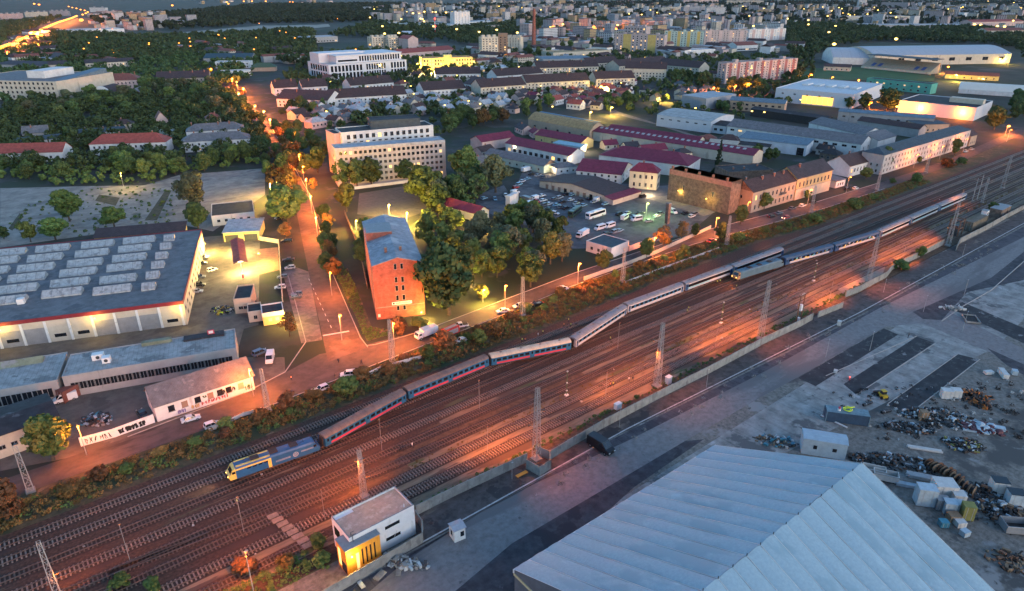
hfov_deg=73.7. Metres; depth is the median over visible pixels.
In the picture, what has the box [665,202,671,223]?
brick pillar
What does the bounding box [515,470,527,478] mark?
orange barrier
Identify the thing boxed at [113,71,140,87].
building
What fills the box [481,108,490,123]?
tree
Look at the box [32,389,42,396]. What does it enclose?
window
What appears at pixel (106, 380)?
window
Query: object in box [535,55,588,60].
distant building
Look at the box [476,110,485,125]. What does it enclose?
tree
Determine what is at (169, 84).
tree
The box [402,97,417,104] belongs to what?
house
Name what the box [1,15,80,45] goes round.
boulevard
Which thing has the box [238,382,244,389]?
window
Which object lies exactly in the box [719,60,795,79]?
windows
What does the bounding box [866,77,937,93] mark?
club building
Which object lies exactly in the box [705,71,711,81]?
tree
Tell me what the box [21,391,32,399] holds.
window
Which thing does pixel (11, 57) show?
distant house
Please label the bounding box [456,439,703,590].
dark strip
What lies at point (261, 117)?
tree
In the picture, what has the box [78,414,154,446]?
graffiti wall
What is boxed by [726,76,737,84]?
tree
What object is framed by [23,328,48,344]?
garage door
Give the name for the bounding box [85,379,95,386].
window
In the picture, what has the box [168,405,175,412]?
window
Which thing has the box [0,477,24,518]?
tree
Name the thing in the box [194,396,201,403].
window
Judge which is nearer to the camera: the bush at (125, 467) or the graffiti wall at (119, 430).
the bush at (125, 467)
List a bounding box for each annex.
[247,302,262,322]
[829,174,845,187]
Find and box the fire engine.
[441,323,459,334]
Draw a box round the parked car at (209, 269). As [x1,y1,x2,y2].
[206,267,217,271]
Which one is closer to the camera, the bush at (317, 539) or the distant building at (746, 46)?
the bush at (317, 539)
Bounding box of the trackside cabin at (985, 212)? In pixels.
[981,209,989,214]
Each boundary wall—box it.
[259,236,282,301]
[338,180,407,191]
[344,210,367,288]
[584,225,710,279]
[628,237,654,250]
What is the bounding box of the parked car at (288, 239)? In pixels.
[281,237,292,242]
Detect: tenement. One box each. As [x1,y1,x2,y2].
[739,170,796,212]
[777,158,833,199]
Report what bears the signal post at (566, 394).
on the path at (444, 450)
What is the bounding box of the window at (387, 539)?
[386,531,400,541]
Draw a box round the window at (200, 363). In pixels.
[196,360,205,368]
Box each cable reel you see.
[924,458,934,465]
[929,461,940,471]
[938,462,945,472]
[939,466,950,476]
[947,467,956,476]
[949,471,957,478]
[954,473,964,482]
[958,478,968,486]
[962,482,970,491]
[967,484,976,494]
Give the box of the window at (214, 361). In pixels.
[210,358,219,365]
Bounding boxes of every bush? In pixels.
[53,480,86,498]
[85,464,109,481]
[106,570,130,590]
[117,461,134,473]
[142,574,160,590]
[148,445,168,461]
[186,435,203,445]
[216,416,234,428]
[217,426,230,438]
[230,555,258,575]
[251,407,266,424]
[275,552,294,569]
[286,407,293,415]
[303,389,322,398]
[310,532,326,550]
[311,549,330,568]
[352,365,370,380]
[379,361,395,375]
[389,315,406,335]
[398,353,409,363]
[411,316,428,326]
[432,329,456,347]
[462,331,472,340]
[474,324,484,329]
[505,310,519,320]
[519,302,532,310]
[540,303,548,309]
[549,296,559,302]
[555,286,565,294]
[577,285,586,293]
[583,279,596,286]
[600,277,609,283]
[611,269,618,276]
[633,260,645,268]
[651,259,660,264]
[660,254,668,259]
[674,252,683,259]
[678,244,690,253]
[695,245,706,250]
[724,238,734,243]
[731,232,742,240]
[759,225,770,232]
[801,218,808,223]
[808,213,822,222]
[847,197,863,208]
[869,194,878,199]
[893,259,909,269]
[911,172,922,181]
[941,158,957,166]
[955,157,967,163]
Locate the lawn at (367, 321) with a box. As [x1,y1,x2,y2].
[336,264,396,340]
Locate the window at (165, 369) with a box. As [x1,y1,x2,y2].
[161,366,170,374]
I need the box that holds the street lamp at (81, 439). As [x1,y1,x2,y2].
[76,425,86,454]
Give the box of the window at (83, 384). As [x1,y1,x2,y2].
[78,380,88,388]
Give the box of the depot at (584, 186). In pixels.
[540,173,629,201]
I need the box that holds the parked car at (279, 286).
[274,283,285,289]
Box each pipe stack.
[895,480,915,488]
[905,470,938,481]
[906,444,942,453]
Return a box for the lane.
[371,237,1023,590]
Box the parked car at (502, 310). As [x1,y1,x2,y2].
[495,307,509,313]
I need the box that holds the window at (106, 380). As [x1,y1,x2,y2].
[101,376,111,384]
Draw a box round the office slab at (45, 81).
[0,67,114,99]
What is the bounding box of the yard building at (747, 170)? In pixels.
[714,163,772,180]
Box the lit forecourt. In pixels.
[645,196,713,215]
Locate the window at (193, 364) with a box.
[189,361,198,369]
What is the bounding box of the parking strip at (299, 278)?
[283,267,321,342]
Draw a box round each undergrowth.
[0,179,927,533]
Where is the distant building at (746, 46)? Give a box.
[727,41,757,50]
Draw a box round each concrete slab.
[357,580,364,588]
[373,569,386,580]
[396,568,400,575]
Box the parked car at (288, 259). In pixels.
[282,257,294,261]
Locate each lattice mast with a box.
[12,443,35,494]
[36,540,61,590]
[259,368,271,411]
[354,448,368,500]
[387,319,394,362]
[519,277,525,316]
[528,388,544,462]
[619,247,625,282]
[651,322,664,388]
[724,215,731,244]
[756,280,771,339]
[809,185,816,212]
[865,236,879,286]
[875,165,882,189]
[923,151,931,172]
[944,202,960,246]
[980,178,989,202]
[999,155,1012,188]
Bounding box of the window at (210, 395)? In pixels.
[207,392,214,399]
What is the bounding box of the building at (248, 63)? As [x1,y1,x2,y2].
[215,60,252,67]
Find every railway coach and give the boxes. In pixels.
[318,389,405,446]
[402,354,488,399]
[488,337,570,365]
[569,304,626,347]
[622,282,683,312]
[681,265,732,290]
[729,247,783,272]
[780,244,833,265]
[830,230,879,251]
[877,217,910,237]
[907,204,939,224]
[936,193,966,210]
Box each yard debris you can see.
[535,244,997,495]
[832,381,1023,441]
[836,379,1023,439]
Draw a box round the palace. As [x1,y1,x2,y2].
[420,54,472,69]
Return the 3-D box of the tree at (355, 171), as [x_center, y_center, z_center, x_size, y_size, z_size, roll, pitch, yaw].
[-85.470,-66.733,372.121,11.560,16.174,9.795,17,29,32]
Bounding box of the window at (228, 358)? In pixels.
[224,356,232,361]
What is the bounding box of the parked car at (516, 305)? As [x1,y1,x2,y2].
[512,302,519,308]
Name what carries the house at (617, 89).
on the town ground at (256, 87)
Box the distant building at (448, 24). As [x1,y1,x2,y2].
[390,22,461,25]
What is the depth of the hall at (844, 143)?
460.12 m
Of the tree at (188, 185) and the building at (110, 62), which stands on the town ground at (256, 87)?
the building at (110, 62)
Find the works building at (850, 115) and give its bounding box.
[837,108,935,123]
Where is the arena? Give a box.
[848,45,1011,64]
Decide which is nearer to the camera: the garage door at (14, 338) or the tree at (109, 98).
the garage door at (14, 338)
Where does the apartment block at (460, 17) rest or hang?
on the ground at (1011, 72)
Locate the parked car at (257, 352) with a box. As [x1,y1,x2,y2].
[251,348,266,356]
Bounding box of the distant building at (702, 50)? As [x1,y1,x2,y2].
[668,48,714,55]
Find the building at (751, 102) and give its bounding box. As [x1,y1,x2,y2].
[729,96,787,111]
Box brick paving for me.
[257,247,278,274]
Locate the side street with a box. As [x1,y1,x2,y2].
[222,82,366,361]
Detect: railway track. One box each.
[0,150,1023,550]
[0,155,1023,566]
[0,161,1023,585]
[12,167,1023,590]
[58,173,1023,590]
[104,180,1023,590]
[109,455,411,577]
[159,187,1023,590]
[199,531,326,590]
[401,195,1023,498]
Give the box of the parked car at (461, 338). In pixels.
[457,336,466,343]
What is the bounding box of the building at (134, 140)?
[88,130,173,155]
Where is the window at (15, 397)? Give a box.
[11,393,22,402]
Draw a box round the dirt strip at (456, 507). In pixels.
[342,213,1023,590]
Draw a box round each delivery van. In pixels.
[52,389,77,404]
[265,349,274,363]
[510,189,519,193]
[531,194,538,199]
[586,431,614,455]
[593,196,600,201]
[671,207,677,213]
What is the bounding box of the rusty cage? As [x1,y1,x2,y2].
[947,217,966,236]
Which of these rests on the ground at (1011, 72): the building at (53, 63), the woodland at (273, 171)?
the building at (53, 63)
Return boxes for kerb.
[127,276,305,436]
[239,188,884,417]
[269,123,367,346]
[367,333,413,345]
[438,183,876,324]
[826,336,915,375]
[856,343,935,394]
[887,354,957,403]
[911,359,979,411]
[941,261,1023,320]
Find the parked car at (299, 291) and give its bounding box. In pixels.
[291,290,302,294]
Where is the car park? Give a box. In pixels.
[357,186,426,217]
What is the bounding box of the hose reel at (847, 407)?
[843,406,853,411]
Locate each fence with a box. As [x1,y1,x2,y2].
[208,409,254,430]
[369,355,421,374]
[625,247,718,281]
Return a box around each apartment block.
[0,12,22,18]
[24,11,47,16]
[49,10,70,15]
[89,7,107,11]
[102,10,117,13]
[125,11,146,16]
[143,10,164,14]
[367,35,384,48]
[385,34,398,49]
[425,2,435,8]
[450,10,469,24]
[479,35,497,51]
[486,12,493,17]
[498,33,507,52]
[508,35,522,51]
[530,6,548,12]
[549,5,573,12]
[614,32,667,52]
[624,24,650,33]
[658,5,680,11]
[665,29,703,46]
[681,5,705,12]
[682,0,717,2]
[702,28,746,44]
[705,6,725,14]
[717,56,797,83]
[726,0,763,3]
[745,27,785,40]
[857,0,866,5]
[881,1,909,7]
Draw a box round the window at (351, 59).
[338,59,356,61]
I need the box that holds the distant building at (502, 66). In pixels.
[469,64,507,72]
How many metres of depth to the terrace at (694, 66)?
854.01 m
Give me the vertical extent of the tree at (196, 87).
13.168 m
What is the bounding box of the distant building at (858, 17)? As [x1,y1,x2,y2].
[833,15,909,20]
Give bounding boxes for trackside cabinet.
[614,401,621,409]
[665,374,672,384]
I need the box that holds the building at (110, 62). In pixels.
[84,57,133,67]
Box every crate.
[918,409,929,419]
[937,518,950,528]
[942,497,958,514]
[945,511,962,522]
[950,490,967,500]
[958,527,971,538]
[959,500,977,521]
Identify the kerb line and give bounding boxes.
[423,223,1023,541]
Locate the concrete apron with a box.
[611,280,1023,508]
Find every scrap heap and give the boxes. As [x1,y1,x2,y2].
[80,411,112,426]
[210,305,234,314]
[381,550,429,571]
[752,433,798,448]
[848,451,939,476]
[881,420,936,435]
[901,406,975,429]
[938,304,966,310]
[940,436,987,453]
[959,387,994,401]
[959,419,1007,436]
[959,481,1003,499]
[968,399,991,409]
[971,497,1018,524]
[976,496,1023,516]
[984,547,1023,574]
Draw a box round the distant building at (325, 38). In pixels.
[293,35,337,42]
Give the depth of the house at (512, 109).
594.08 m
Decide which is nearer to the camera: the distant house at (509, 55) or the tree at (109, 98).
the tree at (109, 98)
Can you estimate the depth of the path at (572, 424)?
180.87 m
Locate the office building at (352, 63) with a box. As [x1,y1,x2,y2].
[308,49,406,79]
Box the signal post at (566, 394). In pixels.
[564,370,568,395]
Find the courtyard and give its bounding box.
[0,235,284,470]
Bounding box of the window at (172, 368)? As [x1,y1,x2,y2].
[168,365,177,372]
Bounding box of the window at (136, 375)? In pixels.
[131,371,140,379]
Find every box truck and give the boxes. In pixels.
[414,323,437,340]
[519,195,531,200]
[521,166,531,172]
[576,228,588,238]
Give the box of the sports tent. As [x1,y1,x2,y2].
[958,82,1023,96]
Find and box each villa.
[181,129,250,152]
[185,120,243,135]
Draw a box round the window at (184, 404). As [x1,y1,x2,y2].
[181,400,187,407]
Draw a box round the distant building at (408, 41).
[399,35,417,48]
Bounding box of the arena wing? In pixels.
[822,47,869,64]
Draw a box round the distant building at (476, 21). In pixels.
[470,19,506,22]
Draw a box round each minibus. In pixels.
[594,223,605,230]
[606,221,615,228]
[620,213,628,220]
[630,214,642,221]
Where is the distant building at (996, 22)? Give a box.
[960,19,1023,25]
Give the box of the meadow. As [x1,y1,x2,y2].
[183,24,329,32]
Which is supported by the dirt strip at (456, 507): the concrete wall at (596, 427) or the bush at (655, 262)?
the concrete wall at (596, 427)
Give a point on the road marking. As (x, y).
(335, 333)
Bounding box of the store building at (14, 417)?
[0,393,59,458]
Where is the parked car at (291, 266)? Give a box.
[284,264,294,269]
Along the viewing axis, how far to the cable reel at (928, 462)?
155.42 m
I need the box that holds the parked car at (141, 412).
[135,408,148,417]
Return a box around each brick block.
[362,214,424,319]
[667,166,741,214]
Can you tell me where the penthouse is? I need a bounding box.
[367,114,420,128]
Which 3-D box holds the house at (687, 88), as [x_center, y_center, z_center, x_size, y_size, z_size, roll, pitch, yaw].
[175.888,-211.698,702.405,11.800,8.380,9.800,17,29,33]
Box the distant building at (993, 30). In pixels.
[976,27,1023,32]
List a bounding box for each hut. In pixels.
[550,162,577,174]
[701,134,716,141]
[719,134,739,140]
[988,203,1011,217]
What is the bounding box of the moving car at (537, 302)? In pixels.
[532,300,542,306]
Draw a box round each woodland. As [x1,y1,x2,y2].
[0,14,61,38]
[0,31,265,101]
[0,76,271,170]
[0,156,259,184]
[2,25,318,65]
[89,1,400,29]
[265,149,290,187]
[276,45,815,133]
[278,79,533,121]
[327,16,610,42]
[395,0,1023,23]
[414,188,477,245]
[781,59,806,76]
[785,19,1023,58]
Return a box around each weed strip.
[8,213,23,229]
[95,195,118,205]
[145,190,170,219]
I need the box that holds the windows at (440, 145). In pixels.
[333,144,441,181]
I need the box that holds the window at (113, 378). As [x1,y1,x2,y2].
[109,375,118,383]
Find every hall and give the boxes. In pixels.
[0,60,50,69]
[0,229,204,348]
[96,83,117,91]
[203,53,254,62]
[513,445,994,590]
[534,129,593,148]
[599,144,700,174]
[656,108,733,132]
[681,91,735,109]
[726,118,871,154]
[738,131,813,155]
[775,78,882,108]
[808,117,879,133]
[860,129,896,148]
[897,94,992,120]
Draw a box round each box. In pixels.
[912,481,939,507]
[930,476,959,497]
[934,494,948,510]
[939,387,954,399]
[950,387,962,398]
[953,518,967,528]
[954,498,962,511]
[983,370,993,374]
[988,475,1011,495]
[997,367,1009,379]
[1003,487,1023,507]
[1011,368,1018,375]
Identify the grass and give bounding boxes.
[411,185,1023,467]
[420,281,865,502]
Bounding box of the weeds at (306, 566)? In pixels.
[223,550,313,590]
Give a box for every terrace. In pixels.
[270,78,297,95]
[276,88,337,106]
[298,77,327,89]
[327,85,406,105]
[342,75,393,87]
[416,79,465,96]
[434,66,480,79]
[463,76,484,86]
[470,76,526,96]
[487,66,543,77]
[521,72,589,91]
[531,60,598,73]
[580,55,616,68]
[589,70,634,87]
[605,56,664,70]
[625,61,667,80]
[659,58,709,73]
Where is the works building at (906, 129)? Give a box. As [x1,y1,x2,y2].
[857,116,926,136]
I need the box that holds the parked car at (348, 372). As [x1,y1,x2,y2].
[340,369,353,376]
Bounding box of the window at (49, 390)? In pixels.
[42,388,54,397]
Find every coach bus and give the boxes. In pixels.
[568,205,581,217]
[585,207,605,219]
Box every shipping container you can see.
[55,384,80,403]
[505,192,517,204]
[823,404,870,426]
[963,214,987,231]
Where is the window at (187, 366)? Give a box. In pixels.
[182,363,191,370]
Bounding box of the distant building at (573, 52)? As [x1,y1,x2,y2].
[541,48,610,55]
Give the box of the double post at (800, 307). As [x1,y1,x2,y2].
[796,292,806,321]
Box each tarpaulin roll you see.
[862,401,872,405]
[880,409,891,413]
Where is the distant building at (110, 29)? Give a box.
[57,27,124,31]
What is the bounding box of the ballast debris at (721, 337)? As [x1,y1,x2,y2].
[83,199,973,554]
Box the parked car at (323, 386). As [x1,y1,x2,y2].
[315,382,329,390]
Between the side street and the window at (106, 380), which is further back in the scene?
the side street
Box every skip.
[861,462,886,474]
[873,467,899,483]
[961,313,980,323]
[998,515,1023,534]
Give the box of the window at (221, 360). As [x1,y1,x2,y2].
[217,357,225,363]
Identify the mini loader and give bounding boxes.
[873,389,888,399]
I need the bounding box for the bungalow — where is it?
[444,197,488,219]
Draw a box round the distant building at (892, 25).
[867,24,960,27]
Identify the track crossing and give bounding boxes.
[266,511,311,549]
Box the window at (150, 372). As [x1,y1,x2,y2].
[146,369,155,376]
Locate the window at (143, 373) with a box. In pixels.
[139,370,148,378]
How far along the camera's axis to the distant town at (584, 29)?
1637.69 m
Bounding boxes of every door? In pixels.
[0,331,24,347]
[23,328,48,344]
[47,325,71,341]
[71,322,94,338]
[94,319,116,335]
[117,316,139,332]
[139,313,160,329]
[161,311,182,326]
[225,235,238,241]
[244,234,257,240]
[796,148,803,155]
[964,221,968,230]
[967,222,972,231]
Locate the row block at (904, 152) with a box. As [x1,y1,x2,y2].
[862,125,970,174]
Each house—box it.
[3,40,18,46]
[6,34,35,39]
[8,53,45,59]
[10,35,24,38]
[13,53,39,60]
[16,133,60,142]
[21,40,54,44]
[21,125,48,135]
[22,29,48,35]
[22,30,38,35]
[36,45,57,48]
[39,28,58,32]
[41,52,66,59]
[77,124,125,140]
[113,117,134,129]
[143,356,254,421]
[154,110,167,127]
[198,47,218,52]
[204,111,220,122]
[218,48,235,52]
[220,69,251,75]
[250,62,276,71]
[261,53,284,62]
[270,45,291,49]
[286,106,297,111]
[286,107,307,119]
[298,111,311,121]
[303,115,326,129]
[310,100,325,106]
[313,106,324,111]
[318,111,329,118]
[320,103,330,108]
[322,73,334,82]
[325,114,342,125]
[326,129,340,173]
[327,105,340,114]
[337,108,351,115]
[338,103,349,109]
[339,110,353,122]
[346,98,362,104]
[346,103,362,111]
[355,101,369,107]
[356,106,371,112]
[378,96,392,101]
[385,103,400,113]
[394,79,408,87]
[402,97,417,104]
[405,88,413,97]
[410,71,424,78]
[410,91,421,97]
[410,101,425,111]
[413,93,425,100]
[413,105,426,114]
[419,41,435,46]
[424,91,440,96]
[426,96,440,104]
[438,103,454,112]
[439,98,452,105]
[442,76,454,80]
[456,94,468,102]
[456,100,470,105]
[461,43,478,52]
[462,90,474,96]
[468,102,481,112]
[470,96,481,102]
[471,46,476,53]
[473,57,501,64]
[473,143,494,155]
[476,98,492,109]
[476,155,485,165]
[478,51,501,57]
[484,57,501,64]
[487,93,500,101]
[493,99,506,108]
[495,91,507,99]
[496,52,519,60]
[502,96,510,104]
[504,52,520,58]
[505,101,518,109]
[506,104,519,113]
[510,92,524,100]
[513,54,533,66]
[514,87,528,95]
[514,122,531,134]
[516,97,523,105]
[523,35,536,41]
[524,94,538,103]
[527,91,540,98]
[529,126,538,137]
[530,44,544,53]
[536,36,553,39]
[539,44,554,50]
[540,39,567,45]
[546,37,558,45]
[551,87,563,95]
[551,94,564,105]
[553,89,568,98]
[554,45,575,50]
[557,36,578,42]
[566,96,577,103]
[566,98,585,109]
[567,93,578,96]
[569,88,579,94]
[571,40,595,47]
[574,86,583,92]
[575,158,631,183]
[577,94,585,99]
[580,89,588,96]
[582,98,591,107]
[585,44,612,53]
[588,91,601,100]
[590,101,603,109]
[591,87,604,92]
[595,52,611,56]
[597,6,605,11]
[597,96,610,105]
[599,138,618,149]
[600,82,611,88]
[603,84,616,91]
[615,87,631,92]
[617,81,628,86]
[620,84,632,88]
[620,140,639,146]
[629,160,660,189]
[638,142,667,150]
[639,86,652,94]
[650,93,661,101]
[656,46,679,56]
[667,41,673,45]
[670,50,694,57]
[673,80,685,87]
[674,87,686,93]
[674,90,686,99]
[674,146,692,154]
[675,46,695,55]
[676,85,689,90]
[688,14,696,18]
[689,85,696,92]
[692,44,712,47]
[699,84,711,91]
[704,46,736,53]
[705,42,721,45]
[706,53,717,58]
[709,70,716,77]
[709,139,739,145]
[747,38,766,47]
[759,43,779,53]
[774,44,796,51]
[785,41,805,46]
[815,143,835,154]
[819,146,842,160]
[827,150,868,176]
[967,128,978,145]
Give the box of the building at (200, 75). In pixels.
[155,70,210,85]
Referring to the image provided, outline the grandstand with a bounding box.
[861,54,942,73]
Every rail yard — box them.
[0,148,1023,590]
[337,172,1023,513]
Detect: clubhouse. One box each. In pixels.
[823,63,851,70]
[944,71,999,80]
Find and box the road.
[8,129,1023,494]
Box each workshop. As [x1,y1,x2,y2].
[0,352,68,406]
[62,328,238,394]
[211,200,254,225]
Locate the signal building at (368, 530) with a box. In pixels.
[331,486,415,574]
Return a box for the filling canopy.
[230,237,247,278]
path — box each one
[179,519,331,590]
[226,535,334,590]
[397,192,1023,490]
[407,184,1023,468]
[409,199,1023,506]
[439,269,797,423]
[582,178,1023,373]
[608,110,695,135]
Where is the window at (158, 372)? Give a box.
[153,368,162,375]
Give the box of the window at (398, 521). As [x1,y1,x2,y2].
[385,520,399,529]
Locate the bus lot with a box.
[472,171,714,248]
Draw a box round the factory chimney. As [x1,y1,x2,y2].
[532,8,535,44]
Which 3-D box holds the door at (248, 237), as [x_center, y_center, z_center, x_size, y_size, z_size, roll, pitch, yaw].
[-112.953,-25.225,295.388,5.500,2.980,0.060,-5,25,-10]
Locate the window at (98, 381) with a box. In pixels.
[93,378,103,385]
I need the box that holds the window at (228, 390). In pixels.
[225,386,232,393]
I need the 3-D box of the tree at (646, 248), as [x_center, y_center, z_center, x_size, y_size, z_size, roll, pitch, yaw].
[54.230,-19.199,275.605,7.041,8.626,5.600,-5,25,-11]
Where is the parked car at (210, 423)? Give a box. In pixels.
[203,420,217,429]
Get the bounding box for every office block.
[331,136,445,186]
[335,121,433,142]
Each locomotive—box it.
[225,437,321,480]
[731,258,783,280]
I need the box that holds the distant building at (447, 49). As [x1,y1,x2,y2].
[392,45,453,57]
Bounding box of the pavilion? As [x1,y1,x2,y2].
[907,120,949,131]
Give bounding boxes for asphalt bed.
[799,329,897,385]
[844,337,932,393]
[889,354,978,412]
[914,252,1023,319]
[954,302,1023,342]
[989,349,1023,374]
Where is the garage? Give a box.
[222,217,264,241]
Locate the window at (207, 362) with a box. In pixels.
[204,359,212,366]
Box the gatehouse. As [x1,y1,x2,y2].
[261,302,283,325]
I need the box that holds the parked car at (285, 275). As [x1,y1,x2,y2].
[277,273,287,278]
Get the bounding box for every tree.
[0,154,9,169]
[0,226,9,238]
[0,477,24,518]
[9,106,24,118]
[11,98,24,105]
[16,221,36,241]
[17,159,33,168]
[19,163,34,178]
[19,413,72,460]
[20,100,37,109]
[25,90,35,97]
[35,154,45,165]
[36,217,68,239]
[45,103,55,116]
[48,189,83,221]
[50,160,72,179]
[53,104,66,114]
[56,98,66,107]
[60,89,72,96]
[64,97,81,107]
[64,100,80,111]
[81,84,96,92]
[84,94,100,104]
[97,89,109,98]
[97,105,111,110]
[98,206,125,226]
[105,96,114,104]
[107,146,118,155]
[111,150,130,171]
[112,94,126,105]
[112,156,124,170]
[115,85,130,93]
[118,100,133,108]
[119,146,134,155]
[121,154,135,174]
[136,158,152,172]
[137,76,147,86]
[138,86,151,96]
[144,151,151,160]
[151,82,157,89]
[151,152,166,170]
[155,77,164,83]
[161,86,174,95]
[164,83,176,87]
[165,150,176,159]
[166,158,180,174]
[170,99,179,107]
[171,170,204,203]
[176,99,189,110]
[176,155,186,165]
[178,77,188,84]
[182,201,209,228]
[188,88,197,94]
[188,104,199,109]
[191,85,200,90]
[195,82,210,89]
[195,152,210,170]
[205,147,220,165]
[206,76,215,81]
[208,95,222,106]
[214,81,222,87]
[218,91,230,102]
[220,87,232,91]
[222,144,237,158]
[222,150,233,162]
[226,107,235,115]
[229,94,238,100]
[234,94,249,108]
[236,139,252,157]
[239,88,245,94]
[258,112,266,121]
[259,135,270,147]
[260,152,270,163]
[261,160,272,172]
[265,184,308,223]
[269,118,281,129]
[269,142,280,151]
[274,126,283,136]
[274,153,287,168]
[276,311,297,336]
[277,135,283,143]
[277,222,291,237]
[277,389,294,408]
[278,119,292,133]
[282,141,291,149]
[282,150,291,162]
[283,163,294,175]
[284,128,295,141]
[285,171,300,184]
[287,153,298,168]
[289,140,301,153]
[291,128,299,140]
[291,184,306,194]
[292,119,302,131]
[293,136,308,151]
[295,95,303,104]
[297,152,304,159]
[297,159,309,172]
[298,99,307,106]
[304,128,315,140]
[304,146,325,172]
[308,135,321,148]
[308,177,317,190]
[309,101,317,110]
[315,204,330,218]
[315,231,331,249]
[317,251,332,271]
[319,139,328,156]
[319,220,330,232]
[322,213,334,225]
[322,239,337,260]
[323,256,341,277]
[327,233,337,246]
[331,158,349,181]
[332,375,359,395]
[333,182,354,211]
[347,158,363,185]
[352,242,365,262]
[353,238,364,245]
[358,217,368,229]
[358,230,363,241]
[360,156,382,183]
[394,158,413,178]
[403,164,442,201]
[412,239,474,315]
[419,213,433,234]
[419,344,434,357]
[426,178,447,195]
[426,198,433,210]
[428,183,450,207]
[435,203,447,213]
[440,114,453,128]
[441,173,462,186]
[444,231,462,246]
[447,144,480,173]
[448,109,457,116]
[448,177,464,197]
[449,114,459,130]
[455,105,467,118]
[456,172,468,183]
[457,111,462,122]
[457,245,481,270]
[463,105,473,120]
[463,217,489,239]
[463,232,478,245]
[464,183,469,193]
[465,169,478,185]
[465,238,482,254]
[467,113,477,128]
[467,173,488,197]
[469,163,483,173]
[470,210,489,226]
[471,328,487,344]
[473,178,485,197]
[473,249,491,277]
[473,284,489,300]
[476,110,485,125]
[479,153,513,192]
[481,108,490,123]
[483,235,494,249]
[485,244,508,277]
[487,223,503,237]
[489,109,497,122]
[489,230,500,238]
[489,232,517,260]
[489,320,503,335]
[490,211,506,226]
[492,106,499,119]
[498,108,510,122]
[500,224,527,250]
[502,204,522,216]
[504,208,524,228]
[515,197,527,219]
[516,246,536,263]
[516,253,544,286]
[518,228,532,247]
[520,97,530,105]
[522,104,530,116]
[523,200,543,210]
[523,250,546,281]
[524,203,540,232]
[526,46,532,53]
[532,217,551,244]
[534,209,555,230]
[535,46,542,55]
[535,99,541,106]
[536,105,542,111]
[537,231,562,263]
[543,93,554,101]
[544,96,553,106]
[550,216,568,234]
[556,231,573,261]
[595,249,613,269]
[603,97,610,105]
[615,96,623,107]
[626,94,633,101]
[639,237,654,257]
[653,225,672,246]
[670,71,676,78]
[675,221,688,237]
[680,68,686,79]
[683,75,689,82]
[687,70,692,76]
[691,223,699,234]
[694,77,701,86]
[698,72,705,76]
[701,77,706,83]
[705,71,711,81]
[708,76,713,83]
[711,139,722,172]
[714,77,721,85]
[714,222,728,239]
[715,101,721,108]
[721,101,726,110]
[724,103,729,109]
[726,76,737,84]
[726,78,733,87]
[735,204,748,223]
[742,76,753,88]
[753,77,762,86]
[759,192,773,208]
[761,82,771,91]
[763,147,773,159]
[772,80,779,90]
[773,147,780,157]
[804,190,812,197]
[845,96,855,108]
[858,92,872,108]
[860,167,873,179]
[877,88,903,110]
[915,246,927,257]
[952,138,963,154]
[984,105,1011,129]
[988,201,998,209]
[1008,96,1018,105]
[1009,104,1022,119]
[1012,88,1022,96]
[1016,90,1023,97]
[1016,94,1022,102]
[1016,100,1023,114]
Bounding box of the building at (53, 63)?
[47,60,66,66]
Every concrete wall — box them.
[322,510,422,590]
[415,453,526,513]
[526,445,550,475]
[550,338,761,458]
[761,313,813,344]
[817,302,843,317]
[845,239,944,296]
[955,205,1023,250]
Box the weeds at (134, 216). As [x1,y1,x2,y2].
[8,179,181,236]
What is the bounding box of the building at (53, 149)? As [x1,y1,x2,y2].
[0,142,72,161]
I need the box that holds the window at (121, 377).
[116,374,126,381]
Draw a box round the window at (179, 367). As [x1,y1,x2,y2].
[175,364,184,371]
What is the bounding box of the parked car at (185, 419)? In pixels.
[180,413,200,423]
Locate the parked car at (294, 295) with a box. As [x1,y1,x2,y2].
[290,293,301,298]
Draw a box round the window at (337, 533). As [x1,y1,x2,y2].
[334,526,339,536]
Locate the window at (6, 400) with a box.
[0,395,12,405]
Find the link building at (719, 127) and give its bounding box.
[712,120,730,133]
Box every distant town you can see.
[94,11,196,29]
[363,2,1023,28]
[517,14,783,44]
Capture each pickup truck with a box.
[196,281,205,286]
[456,321,468,327]
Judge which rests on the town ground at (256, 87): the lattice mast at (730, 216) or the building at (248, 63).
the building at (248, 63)
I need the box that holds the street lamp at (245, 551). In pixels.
[244,549,253,590]
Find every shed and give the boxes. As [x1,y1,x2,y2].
[93,221,187,238]
[470,131,515,148]
[484,148,555,173]
[505,136,584,163]
[528,111,603,138]
[552,140,586,151]
[593,126,763,163]
[604,188,641,204]
[609,124,704,140]
[738,141,771,153]
[750,106,832,123]
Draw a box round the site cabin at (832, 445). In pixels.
[800,428,848,460]
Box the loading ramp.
[838,267,884,292]
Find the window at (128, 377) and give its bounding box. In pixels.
[124,373,133,380]
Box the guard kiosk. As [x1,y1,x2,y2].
[448,519,466,542]
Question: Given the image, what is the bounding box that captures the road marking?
[323,331,348,335]
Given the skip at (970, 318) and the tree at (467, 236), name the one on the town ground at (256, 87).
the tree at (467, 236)
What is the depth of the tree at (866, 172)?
387.12 m
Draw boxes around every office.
[233,284,255,313]
[586,234,628,257]
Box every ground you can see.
[0,0,1023,108]
[0,59,1023,533]
[0,169,264,246]
[278,210,1023,590]
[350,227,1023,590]
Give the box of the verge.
[0,145,1016,536]
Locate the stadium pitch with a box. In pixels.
[801,67,934,80]
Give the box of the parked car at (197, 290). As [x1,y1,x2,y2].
[194,288,202,292]

